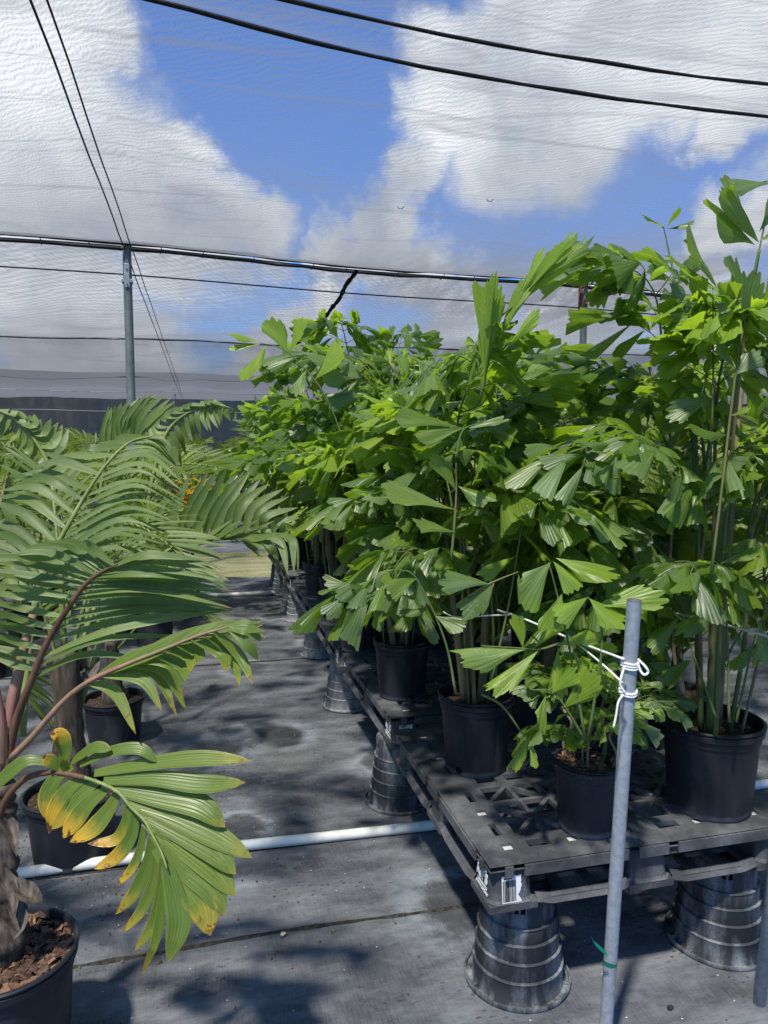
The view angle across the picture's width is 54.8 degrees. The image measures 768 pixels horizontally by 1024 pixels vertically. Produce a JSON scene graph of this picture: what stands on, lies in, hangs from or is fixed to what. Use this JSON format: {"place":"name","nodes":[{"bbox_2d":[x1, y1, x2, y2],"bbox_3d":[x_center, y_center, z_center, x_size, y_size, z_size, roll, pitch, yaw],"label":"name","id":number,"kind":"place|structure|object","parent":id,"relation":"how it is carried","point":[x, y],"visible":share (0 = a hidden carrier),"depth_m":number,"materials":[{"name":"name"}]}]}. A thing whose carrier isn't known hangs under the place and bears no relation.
{"place":"outdoors","nodes":[
{"label":"outdoors","id":0,"kind":"place"},
{"bbox_2d":[0,576,767,1023],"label":"ground cloth","id":1,"kind":"object","parent":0,"point":[304,976],"visible":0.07,"depth_m":2.54,"materials":[{"name":"fabric"}]},
{"bbox_2d":[0,488,45,584],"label":"potted palm","id":2,"kind":"object","parent":1,"relation":"on","point":[24,583],"visible":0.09,"depth_m":4.35,"materials":[{"name":"green plant"}]},
{"bbox_2d":[1,459,116,611],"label":"potted palm","id":3,"kind":"object","parent":1,"relation":"on","point":[70,496],"visible":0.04,"depth_m":7.11,"materials":[{"name":"green plant"}]},
{"bbox_2d":[0,394,243,745],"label":"potted palm","id":4,"kind":"object","parent":1,"relation":"on","point":[106,722],"visible":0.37,"depth_m":4.01,"materials":[{"name":"plant"}]},
{"bbox_2d":[0,433,264,1023],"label":"potted palm","id":5,"kind":"object","parent":1,"relation":"on","point":[187,868],"visible":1,"depth_m":1.80,"materials":[{"name":"plant"}]},
{"bbox_2d":[0,591,273,606],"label":"water pipe","id":6,"kind":"object","parent":1,"relation":"on","point":[243,593],"visible":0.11,"depth_m":8.07,"materials":[{"name":"white plastic"}]},
{"bbox_2d":[53,461,222,553],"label":"potted palm","id":7,"kind":"object","parent":1,"relation":"on","point":[201,470],"visible":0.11,"depth_m":7.58,"materials":[{"name":"green plant"}]},
{"bbox_2d":[158,476,216,611],"bbox_3d":[-1.891,0.330,7.160,0.596,1.339,0.590,-1,5,-14],"label":"potted croton","id":8,"kind":"object","parent":1,"relation":"on","point":[189,492],"visible":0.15,"depth_m":7.14,"materials":[{"name":"green plant"}]},
{"bbox_2d":[268,563,274,584],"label":"upturned pot","id":9,"kind":"object","parent":1,"relation":"on","point":[272,575],"visible":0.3,"depth_m":8.74,"materials":[{"name":"plastic"}]},
{"bbox_2d":[268,543,324,570],"bbox_3d":[-0.740,0.497,8.425,1.064,0.146,1.064,-1,5,-15],"label":"plastic pallet","id":10,"kind":"object","parent":9,"relation":"on","point":[280,558],"visible":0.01,"depth_m":8.14,"materials":[{"name":"plastic"}]},
{"bbox_2d":[213,404,314,550],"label":"potted fishtail palm","id":11,"kind":"object","parent":10,"relation":"on","point":[253,426],"visible":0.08,"depth_m":8.07,"materials":[{"name":"green plant"}]},
{"bbox_2d":[270,503,333,552],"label":"potted fishtail palm","id":12,"kind":"object","parent":10,"relation":"on","point":[320,544],"depth_m":8.15,"materials":[{"name":"green plant"}]},
{"bbox_2d":[272,567,282,595],"bbox_3d":[-1.106,0.747,8.239,0.316,0.318,0.316,-1,5,-14],"label":"upturned pot","id":13,"kind":"object","parent":1,"relation":"on","point":[278,584],"visible":0.23,"depth_m":8.13,"materials":[{"name":"plastic"}]},
{"bbox_2d":[279,580,288,612],"bbox_3d":[-0.927,0.827,7.380,0.240,0.318,0.239,2,6,19],"label":"upturned pot","id":14,"kind":"object","parent":1,"relation":"on","point":[284,599],"visible":0.41,"depth_m":7.31,"materials":[{"name":"plastic"}]},
{"bbox_2d":[322,657,363,712],"bbox_3d":[-0.237,1.073,4.729,0.322,0.318,0.322,-1,5,-6],"label":"upturned pot","id":15,"kind":"object","parent":1,"relation":"on","point":[341,697],"visible":0.52,"depth_m":4.62,"materials":[{"name":"plastic"}]},
{"bbox_2d":[315,613,503,670],"bbox_3d":[0.117,0.814,5.005,1.064,0.146,1.064,-1,5,-13],"label":"plastic pallet","id":16,"kind":"object","parent":15,"relation":"on","point":[324,628],"visible":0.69,"depth_m":4.79,"materials":[{"name":"plastic"}]},
{"bbox_2d":[211,405,351,618],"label":"potted fishtail palm","id":17,"kind":"object","parent":16,"relation":"on","point":[332,566],"visible":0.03,"depth_m":5.10,"materials":[{"name":"green plant"}]},
{"bbox_2d":[215,308,449,653],"bbox_3d":[-0.162,-0.152,4.123,1.352,1.942,2.158,4,7,40],"label":"potted fishtail palm","id":18,"kind":"object","parent":16,"relation":"on","point":[309,436],"visible":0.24,"depth_m":3.95,"materials":[{"name":"green plastic"}]},
{"bbox_2d":[332,554,461,611],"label":"potted fishtail palm","id":19,"kind":"object","parent":16,"relation":"on","point":[340,570],"depth_m":4.59,"materials":[{"name":"green plant"}]},
{"bbox_2d":[0,594,761,678],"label":"ground cloth","id":20,"kind":"object","parent":1,"relation":"on","point":[280,641],"visible":0.1,"depth_m":6.18,"materials":[{"name":"fabric"}]},
{"bbox_2d":[0,455,122,677],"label":"potted palm","id":21,"kind":"object","parent":20,"relation":"on","point":[18,468],"visible":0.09,"depth_m":5.24,"materials":[{"name":"green plant"}]},
{"bbox_2d":[0,455,136,637],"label":"potted palm","id":22,"kind":"object","parent":20,"relation":"on","point":[39,617],"visible":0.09,"depth_m":6.28,"materials":[{"name":"green plant"}]},
{"bbox_2d":[34,443,236,631],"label":"potted palm","id":23,"kind":"object","parent":20,"relation":"on","point":[211,462],"visible":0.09,"depth_m":6.46,"materials":[{"name":"green plant"}]},
{"bbox_2d":[17,399,261,646],"bbox_3d":[-1.577,0.196,5.540,1.735,1.906,3.032,-4,7,-40],"label":"potted palm","id":24,"kind":"object","parent":20,"relation":"on","point":[217,410],"visible":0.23,"depth_m":4.11,"materials":[{"name":"green plant"}]},
{"bbox_2d":[284,591,304,622],"bbox_3d":[-0.791,0.860,7.024,0.316,0.318,0.316,-3,6,-30],"label":"upturned pot","id":25,"kind":"object","parent":20,"relation":"on","point":[295,612],"visible":0.35,"depth_m":6.92,"materials":[{"name":"plastic"}]},
{"bbox_2d":[279,558,344,592],"bbox_3d":[-0.449,0.603,7.278,1.064,0.146,1.064,-1,5,-14],"label":"plastic pallet","id":26,"kind":"object","parent":25,"relation":"on","point":[292,575],"visible":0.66,"depth_m":6.97,"materials":[{"name":"plastic"}]},
{"bbox_2d":[201,386,313,564],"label":"potted fishtail palm","id":27,"kind":"object","parent":26,"relation":"on","point":[250,412],"visible":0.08,"depth_m":7.14,"materials":[{"name":"green plastic"}]},
{"bbox_2d":[262,438,346,565],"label":"potted fishtail palm","id":28,"kind":"object","parent":26,"relation":"on","point":[339,541],"visible":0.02,"depth_m":7.23,"materials":[{"name":"green plant"}]},
{"bbox_2d":[0,636,609,679],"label":"dirt line","id":29,"kind":"object","parent":20,"relation":"on","point":[216,664],"visible":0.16,"depth_m":5.66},
{"bbox_2d":[300,631,334,658],"bbox_3d":[-0.511,0.968,5.861,0.309,0.318,0.309,-4,7,-38],"label":"upturned pot","id":30,"kind":"object","parent":20,"relation":"on","point":[313,647],"visible":0.41,"depth_m":5.75,"materials":[{"name":"plastic"}]},
{"bbox_2d":[16,722,767,964],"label":"ground cloth","id":31,"kind":"object","parent":1,"relation":"on","point":[424,872],"visible":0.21,"depth_m":2.88,"materials":[{"name":"fabric"}]},
{"bbox_2d":[0,565,53,729],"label":"potted palm","id":32,"kind":"object","parent":31,"relation":"on","point":[41,713],"visible":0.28,"depth_m":3.50,"materials":[{"name":"green plant"}]},
{"bbox_2d":[0,409,298,874],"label":"potted palm","id":33,"kind":"object","parent":31,"relation":"on","point":[54,848],"visible":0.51,"depth_m":2.89,"materials":[{"name":"plant"}]},
{"bbox_2d":[27,845,296,880],"bbox_3d":[-0.710,1.394,2.989,2.000,0.007,0.049,-1,5,-14],"label":"dirt line","id":34,"kind":"object","parent":31,"relation":"on","point":[81,873],"visible":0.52,"depth_m":2.88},
{"bbox_2d":[73,867,680,968],"bbox_3d":[0.147,1.424,2.652,6.500,0.009,0.040,-1,5,-14],"label":"dirt line","id":35,"kind":"object","parent":31,"relation":"on","point":[193,946],"visible":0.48,"depth_m":2.54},
{"bbox_2d":[18,610,743,1023],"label":"bark crumbs","id":36,"kind":"object","parent":31,"relation":"on","point":[242,880],"visible":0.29,"depth_m":2.71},
{"bbox_2d":[16,779,767,877],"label":"water pipe","id":37,"kind":"object","parent":31,"relation":"on","point":[261,843],"visible":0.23,"depth_m":3.07,"materials":[{"name":"white plastic"}]},
{"bbox_2d":[365,731,429,815],"bbox_3d":[0.070,1.190,3.461,0.322,0.318,0.322,2,6,19],"label":"upturned pot","id":38,"kind":"object","parent":31,"relation":"on","point":[390,792],"visible":0.56,"depth_m":3.35,"materials":[{"name":"plastic"}]},
{"bbox_2d":[343,641,585,749],"bbox_3d":[0.405,0.918,3.884,1.064,0.146,1.064,-1,5,-15],"label":"plastic pallet","id":39,"kind":"object","parent":38,"relation":"on","point":[362,672],"visible":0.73,"depth_m":3.66,"materials":[{"name":"plastic"}]},
{"bbox_2d":[263,341,503,701],"bbox_3d":[0.027,0.038,3.505,1.266,1.677,1.236,1,5,7],"label":"potted fishtail palm","id":40,"kind":"object","parent":39,"relation":"on","point":[401,663],"visible":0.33,"depth_m":3.36,"materials":[{"name":"green plastic"}]},
{"bbox_2d":[379,512,448,653],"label":"potted fishtail palm","id":41,"kind":"object","parent":39,"relation":"on","point":[439,648],"visible":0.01,"depth_m":4.23,"materials":[{"name":"black plastic"}]},
{"bbox_2d":[291,336,594,681],"bbox_3d":[0.450,0.009,3.826,1.315,1.675,1.489,-4,7,-40],"label":"potted fishtail palm","id":42,"kind":"object","parent":39,"relation":"on","point":[302,493],"visible":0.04,"depth_m":3.43,"materials":[{"name":"green plant"}]},
{"bbox_2d":[379,522,678,662],"bbox_3d":[0.943,0.265,3.970,1.748,1.139,1.380,-2,6,-24],"label":"potted fishtail palm","id":43,"kind":"object","parent":39,"relation":"on","point":[515,641],"visible":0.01,"depth_m":3.92,"materials":[{"name":"green plant"}]},
{"bbox_2d":[464,879,570,1013],"bbox_3d":[0.418,1.297,2.316,0.332,0.318,0.332,-4,7,-37],"label":"upturned pot","id":44,"kind":"object","parent":1,"relation":"on","point":[515,962],"visible":0.79,"depth_m":2.21,"materials":[{"name":"plastic"}]},
{"bbox_2d":[395,716,767,914],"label":"plastic pallet","id":45,"kind":"object","parent":44,"relation":"on","point":[505,867],"visible":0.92,"depth_m":2.34,"materials":[{"name":"plastic"}]},
{"bbox_2d":[288,231,669,778],"bbox_3d":[0.451,0.042,2.740,1.506,1.810,1.544,-3,6,-31],"label":"potted fishtail palm","id":46,"kind":"object","parent":45,"relation":"on","point":[418,449],"visible":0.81,"depth_m":2.37,"materials":[{"name":"green plastic"}]},
{"bbox_2d":[336,375,753,744],"bbox_3d":[0.623,0.198,2.981,1.640,1.456,1.344,-4,7,-36],"label":"potted fishtail palm","id":47,"kind":"object","parent":45,"relation":"on","point":[366,538],"visible":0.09,"depth_m":2.68,"materials":[{"name":"green plant"}]},
{"bbox_2d":[505,558,696,839],"bbox_3d":[0.640,0.546,2.244,0.607,0.898,0.666,0,5,-3],"label":"potted fishtail palm","id":48,"kind":"object","parent":45,"relation":"on","point":[585,779],"visible":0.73,"depth_m":2.20,"materials":[{"name":"green plastic"}]},
{"bbox_2d":[438,484,767,724],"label":"potted fishtail palm","id":49,"kind":"object","parent":45,"relation":"on","point":[686,551],"visible":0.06,"depth_m":2.73,"materials":[{"name":"green plant"}]},
{"bbox_2d":[472,174,767,822],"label":"potted fishtail palm","id":50,"kind":"object","parent":45,"relation":"on","point":[711,759],"visible":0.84,"depth_m":2.24,"materials":[{"name":"green plastic"}]},
{"bbox_2d":[673,611,767,637],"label":"rope","id":51,"kind":"object","parent":50,"relation":"attached to","point":[742,629],"visible":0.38,"depth_m":2.26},
{"bbox_2d":[310,953,767,1023],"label":"ground cloth","id":52,"kind":"object","parent":1,"relation":"on","point":[691,990],"visible":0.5,"depth_m":2.21,"materials":[{"name":"fabric"}]},
{"bbox_2d":[591,598,641,1023],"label":"steel stake","id":53,"kind":"object","parent":52,"relation":"on","point":[624,749],"visible":1,"depth_m":1.91,"materials":[{"name":"metal"}]},
{"bbox_2d":[443,609,648,727],"bbox_3d":[0.431,0.404,2.232,0.103,0.169,0.959,-2,6,-23],"label":"rope","id":54,"kind":"object","parent":53,"relation":"attached to","point":[630,667],"visible":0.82,"depth_m":1.85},
{"bbox_2d":[753,866,767,1007],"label":"steel stake","id":55,"kind":"object","parent":52,"relation":"on","point":[760,989],"visible":0.96,"depth_m":2.19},
{"bbox_2d":[640,448,767,504],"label":"potted palm","id":56,"kind":"object","parent":1,"relation":"on","point":[652,489],"depth_m":5.85,"materials":[{"name":"green plant"}]},
{"bbox_2d":[664,851,762,971],"bbox_3d":[1.127,1.280,2.492,0.338,0.318,0.339,-4,7,-38],"label":"upturned pot","id":57,"kind":"object","parent":1,"relation":"on","point":[714,922],"visible":0.73,"depth_m":2.38,"materials":[{"name":"plastic"}]},
{"bbox_2d":[741,409,767,428],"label":"potted palm","id":58,"kind":"object","parent":1,"relation":"on","point":[748,423],"visible":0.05,"depth_m":7.11,"materials":[{"name":"green plant"}]},
{"bbox_2d":[0,0,767,339],"label":"sky","id":59,"kind":"structure","parent":0,"point":[164,24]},
{"bbox_2d":[554,410,655,661],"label":"potted palm","id":60,"kind":"object","parent":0,"point":[558,638],"visible":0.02,"depth_m":5.03,"materials":[{"name":"green plant"}]},
{"bbox_2d":[580,396,767,734],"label":"potted palm","id":61,"kind":"object","parent":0,"point":[687,689],"visible":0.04,"depth_m":4.08,"materials":[{"name":"green plant"}]},
{"bbox_2d":[619,448,756,675],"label":"potted palm","id":62,"kind":"object","parent":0,"point":[651,491],"visible":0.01,"depth_m":5.26,"materials":[{"name":"green plant"}]},
{"bbox_2d":[732,471,767,630],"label":"potted palm","id":63,"kind":"object","parent":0,"point":[757,576],"visible":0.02,"depth_m":4.43,"materials":[{"name":"green plant"}]},
{"label":"ground","id":64,"kind":"structure","parent":0,"visible":0},
{"bbox_2d":[33,551,271,585],"bbox_3d":[2.827,0.612,11.503,43.000,0.001,2.550,-1,5,-14],"label":"mossy grit strip","id":65,"kind":"object","parent":64,"relation":"on","point":[246,564],"visible":0.04,"depth_m":10.26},
{"bbox_2d":[121,245,137,534],"bbox_3d":[-3.058,-1.169,8.969,0.124,4.030,0.144,-1,5,-14],"label":"steel post","id":66,"kind":"object","parent":65,"relation":"on","point":[127,281],"visible":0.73,"depth_m":8.85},
{"bbox_2d":[29,0,158,338],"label":"cable","id":67,"kind":"object","parent":66,"relation":"attached to","point":[45,38],"visible":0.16,"depth_m":4.65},
{"bbox_2d":[46,0,164,343],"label":"cable","id":68,"kind":"object","parent":66,"relation":"attached to","point":[59,35],"visible":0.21,"depth_m":4.71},
{"bbox_2d":[0,266,655,314],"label":"cable","id":69,"kind":"object","parent":66,"relation":"attached to","point":[281,287],"visible":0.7,"depth_m":9.41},
{"bbox_2d":[0,237,661,294],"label":"cable","id":70,"kind":"object","parent":66,"relation":"attached to","point":[260,260],"visible":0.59,"depth_m":9.30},
{"bbox_2d":[578,285,587,343],"bbox_3d":[2.965,-1.371,11.152,0.137,4.030,0.144,-1,5,-14],"label":"steel post","id":71,"kind":"object","parent":65,"relation":"on","point":[582,300],"visible":0.23,"depth_m":10.97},
{"bbox_2d":[28,475,312,555],"bbox_3d":[-1.134,-0.859,27.322,43.000,0.001,30.552,-1,5,-14],"label":"ground cloth","id":72,"kind":"object","parent":64,"relation":"on","point":[236,547],"visible":0.01,"depth_m":12.02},
{"bbox_2d":[0,453,13,463],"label":"potted palm","id":73,"kind":"object","parent":72,"relation":"on","point":[8,459],"visible":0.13,"depth_m":11.58,"materials":[{"name":"green plant"}]},
{"bbox_2d":[0,441,41,483],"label":"potted palm","id":74,"kind":"object","parent":72,"relation":"on","point":[2,447],"visible":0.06,"depth_m":13.85,"materials":[{"name":"green plant"}]},
{"bbox_2d":[1,432,70,460],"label":"potted palm","id":75,"kind":"object","parent":72,"relation":"on","point":[10,437],"visible":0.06,"depth_m":15.28,"materials":[{"name":"green plant"}]},
{"bbox_2d":[0,441,82,532],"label":"potted palm","id":76,"kind":"object","parent":72,"relation":"on","point":[67,446],"visible":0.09,"depth_m":11.42,"materials":[{"name":"green plant"}]},
{"bbox_2d":[62,427,144,512],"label":"potted palm","id":77,"kind":"object","parent":72,"relation":"on","point":[75,433],"visible":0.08,"depth_m":12.05,"materials":[{"name":"green plant"}]},
{"bbox_2d":[69,437,178,491],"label":"potted palm","id":78,"kind":"object","parent":72,"relation":"on","point":[80,441],"visible":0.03,"depth_m":16.29,"materials":[{"name":"green plant"}]},
{"bbox_2d":[68,440,217,484],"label":"potted palm","id":79,"kind":"object","parent":72,"relation":"on","point":[188,451],"visible":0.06,"depth_m":11.95,"materials":[{"name":"green plant"}]},
{"bbox_2d":[92,434,198,488],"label":"potted palm","id":80,"kind":"object","parent":72,"relation":"on","point":[111,452],"visible":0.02,"depth_m":12.01,"materials":[{"name":"green plant"}]},
{"bbox_2d":[114,432,219,480],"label":"potted palm","id":81,"kind":"object","parent":72,"relation":"on","point":[180,445],"visible":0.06,"depth_m":13.87,"materials":[{"name":"green plant"}]},
{"bbox_2d":[158,432,215,488],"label":"potted palm","id":82,"kind":"object","parent":72,"relation":"on","point":[203,441],"visible":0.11,"depth_m":14.04,"materials":[{"name":"green plant"}]},
{"bbox_2d":[199,440,230,468],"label":"potted palm","id":83,"kind":"object","parent":72,"relation":"on","point":[219,445],"visible":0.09,"depth_m":21.09,"materials":[{"name":"green plant"}]},
{"bbox_2d":[205,433,258,525],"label":"potted palm","id":84,"kind":"object","parent":72,"relation":"on","point":[230,445],"visible":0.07,"depth_m":15.00,"materials":[{"name":"green plant"}]},
{"bbox_2d":[230,423,252,430],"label":"potted palm","id":85,"kind":"object","parent":72,"relation":"on","point":[247,428],"visible":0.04,"depth_m":16.65,"materials":[{"name":"green plant"}]},
{"bbox_2d":[236,430,278,526],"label":"potted palm","id":86,"kind":"object","parent":72,"relation":"on","point":[245,438],"visible":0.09,"depth_m":15.05,"materials":[{"name":"green plant"}]},
{"bbox_2d":[0,397,652,474],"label":"net wall","id":87,"kind":"structure","parent":72,"relation":"on","point":[89,418],"depth_m":37.26,"materials":[{"name":"fabric"}]},
{"bbox_2d":[718,404,767,429],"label":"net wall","id":88,"kind":"structure","parent":72,"relation":"on","point":[743,405],"depth_m":37.49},
{"bbox_2d":[12,409,651,415],"bbox_3d":[-2.039,-4.646,34.767,41.000,0.074,0.024,-1,5,-14],"label":"cable","id":89,"kind":"object","parent":88,"relation":"attached to","point":[74,410],"visible":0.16,"depth_m":31.67,"materials":[{"name":"metal"}]},
{"bbox_2d":[0,234,671,293],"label":"cable","id":90,"kind":"object","parent":88,"relation":"attached to","point":[104,242],"visible":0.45,"depth_m":9.13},
{"bbox_2d":[0,0,767,299],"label":"shade net","id":91,"kind":"object","parent":90,"relation":"attached to","point":[504,247],"visible":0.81,"depth_m":6.61,"materials":[{"name":"fabric"}]},
{"bbox_2d":[142,0,767,117],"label":"cable","id":92,"kind":"object","parent":88,"relation":"attached to","point":[259,28],"visible":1,"depth_m":4.49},
{"bbox_2d":[169,0,767,113],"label":"shade net","id":93,"kind":"object","parent":92,"relation":"attached to","point":[681,97],"visible":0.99,"depth_m":4.47,"materials":[{"name":"fabric"}]},
{"bbox_3d":[-17.694,-1.530,13.023,0.085,3.980,46.000,-1,5,-14],"label":"net wall","id":94,"kind":"object","parent":72,"relation":"on","visible":0},
{"bbox_2d":[0,238,660,296],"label":"cable","id":95,"kind":"object","parent":94,"relation":"attached to","point":[221,258],"visible":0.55,"depth_m":9.39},
{"bbox_2d":[0,242,350,344],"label":"shade net","id":96,"kind":"object","parent":95,"relation":"hanging from","point":[159,321],"visible":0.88,"depth_m":10.91,"materials":[{"name":"fabric"}]},
{"bbox_2d":[297,273,765,356],"bbox_3d":[10.764,-3.718,16.583,24.955,0.339,7.698,-1,5,-14],"label":"shade net","id":97,"kind":"object","parent":95,"relation":"hanging from","point":[448,320],"visible":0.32,"depth_m":12.16,"materials":[{"name":"fabric"}]},
{"bbox_2d":[296,269,357,344],"bbox_3d":[-1.296,-3.379,13.412,0.116,0.292,7.657,-1,5,-14],"label":"net seam","id":98,"kind":"object","parent":97,"relation":"attached to","point":[343,289],"visible":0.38,"depth_m":10.57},
{"bbox_2d":[0,389,729,401],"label":"cable","id":99,"kind":"object","parent":94,"relation":"attached to","point":[187,392],"visible":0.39,"depth_m":29.71,"materials":[{"name":"metal"}]},
{"bbox_2d":[0,336,731,359],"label":"cable","id":100,"kind":"object","parent":94,"relation":"attached to","point":[214,341],"visible":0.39,"depth_m":16.45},
{"bbox_2d":[276,0,767,85],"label":"cable","id":101,"kind":"object","parent":94,"relation":"attached to","point":[445,35],"visible":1,"depth_m":4.25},
{"bbox_2d":[316,0,767,80],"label":"shade net","id":102,"kind":"object","parent":94,"relation":"attached to","point":[676,58],"visible":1,"depth_m":4.17,"materials":[{"name":"fabric"}]},
{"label":"upturned pot","id":103,"kind":"object","parent":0,"visible":0},
{"bbox_2d":[292,580,321,612],"bbox_3d":[-0.165,0.708,6.151,1.064,0.146,1.064,-1,5,-14],"label":"plastic pallet","id":104,"kind":"object","parent":103,"relation":"on","point":[305,602],"visible":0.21,"depth_m":6.02,"materials":[{"name":"plastic"}]},
{"bbox_2d":[251,364,359,597],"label":"potted fishtail palm","id":105,"kind":"object","parent":104,"relation":"on","point":[314,569],"visible":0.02,"depth_m":5.73,"materials":[{"name":"green plastic"}]},
{"bbox_2d":[284,498,349,567],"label":"potted fishtail palm","id":106,"kind":"object","parent":104,"relation":"on","point":[301,514],"visible":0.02,"depth_m":6.38,"materials":[{"name":"green plant"}]},
{"bbox_3d":[0.010,-4.765,26.502,41.001,0.130,0.079,-1,5,-14],"label":"cable","id":107,"kind":"object","parent":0,"visible":0},
{"bbox_2d":[0,385,761,403],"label":"shade net","id":108,"kind":"object","parent":107,"relation":"hanging from","point":[111,392],"visible":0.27,"depth_m":30.13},
{"bbox_2d":[0,336,767,397],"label":"shade net","id":109,"kind":"object","parent":107,"relation":"hanging from","point":[33,363],"visible":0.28,"depth_m":17.91,"materials":[{"name":"fabric"}]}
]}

